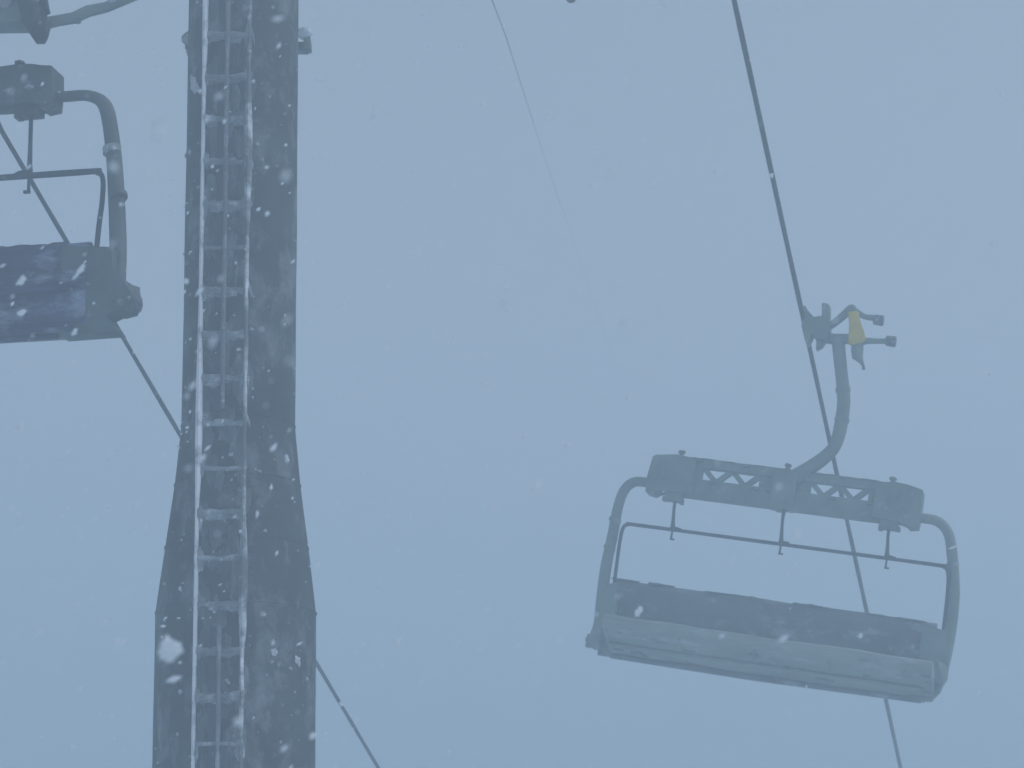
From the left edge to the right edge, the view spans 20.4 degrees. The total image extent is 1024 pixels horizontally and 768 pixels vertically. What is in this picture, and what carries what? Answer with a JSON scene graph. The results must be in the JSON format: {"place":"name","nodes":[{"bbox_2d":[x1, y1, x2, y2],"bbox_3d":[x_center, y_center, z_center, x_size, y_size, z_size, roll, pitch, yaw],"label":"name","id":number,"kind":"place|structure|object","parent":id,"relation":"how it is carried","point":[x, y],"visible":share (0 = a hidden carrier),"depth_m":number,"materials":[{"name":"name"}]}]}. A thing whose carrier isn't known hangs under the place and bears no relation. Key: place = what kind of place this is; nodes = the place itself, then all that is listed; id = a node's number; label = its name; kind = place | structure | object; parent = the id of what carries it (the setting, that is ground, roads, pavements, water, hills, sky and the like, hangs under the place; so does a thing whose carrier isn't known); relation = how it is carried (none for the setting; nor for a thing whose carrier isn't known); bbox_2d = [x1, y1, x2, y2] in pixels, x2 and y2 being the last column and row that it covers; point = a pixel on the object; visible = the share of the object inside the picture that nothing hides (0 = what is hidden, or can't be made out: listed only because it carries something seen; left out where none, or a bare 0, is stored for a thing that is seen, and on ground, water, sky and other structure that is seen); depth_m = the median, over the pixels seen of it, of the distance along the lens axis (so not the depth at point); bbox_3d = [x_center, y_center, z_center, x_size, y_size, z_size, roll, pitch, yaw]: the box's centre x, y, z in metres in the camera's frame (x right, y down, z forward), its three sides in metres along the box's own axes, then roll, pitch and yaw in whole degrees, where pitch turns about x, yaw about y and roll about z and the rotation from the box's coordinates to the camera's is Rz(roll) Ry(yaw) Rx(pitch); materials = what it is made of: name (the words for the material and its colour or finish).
{"place":"outdoors","nodes":[
{"label":"outdoors","id":0,"kind":"place"},
{"bbox_2d":[0,0,136,43],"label":"steel fitting","id":1,"kind":"object","parent":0,"point":[22,16],"visible":1,"depth_m":16.89,"materials":[{"name":"grey metal"}]},
{"bbox_2d":[0,0,1023,767],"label":"falling snow","id":2,"kind":"structure","parent":0,"point":[170,650],"depth_m":6.38,"materials":[{"name":"white snow"}]},
{"bbox_2d":[0,0,1023,767],"label":"sky","id":3,"kind":"structure","parent":0,"point":[838,87],"materials":[{"name":"blue"}]},
{"bbox_2d":[491,0,628,402],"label":"guide cable","id":4,"kind":"object","parent":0,"point":[541,148],"visible":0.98,"depth_m":58.52,"materials":[{"name":"metal"}]},
{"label":"ground","id":5,"kind":"structure","parent":0,"visible":0},
{"bbox_2d":[152,0,316,767],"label":"lift tower","id":6,"kind":"structure","parent":5,"relation":"on","point":[225,668],"depth_m":17.54,"materials":[{"name":"metal"}]},
{"bbox_2d":[0,122,379,767],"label":"haul rope","id":7,"kind":"object","parent":6,"relation":"attached to","point":[124,340],"visible":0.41,"depth_m":22.54,"materials":[{"name":"metal"}]},
{"bbox_2d":[0,60,142,343],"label":"chairlift chair","id":8,"kind":"object","parent":7,"relation":"hanging from","point":[47,301],"visible":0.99,"depth_m":16.77,"materials":[{"name":"metal"}]},
{"bbox_2d":[731,0,901,767],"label":"haul rope","id":9,"kind":"object","parent":6,"relation":"attached to","point":[775,191],"visible":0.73,"depth_m":24.59,"materials":[{"name":"metal"}]},
{"bbox_2d":[585,303,959,702],"bbox_3d":[2.426,0.891,24.893,3.189,3.423,0.715,7,-12,14],"label":"chairlift chair","id":10,"kind":"object","parent":9,"relation":"hanging from","point":[824,648],"visible":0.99,"depth_m":24.81,"materials":[{"name":"metal"}]}
]}

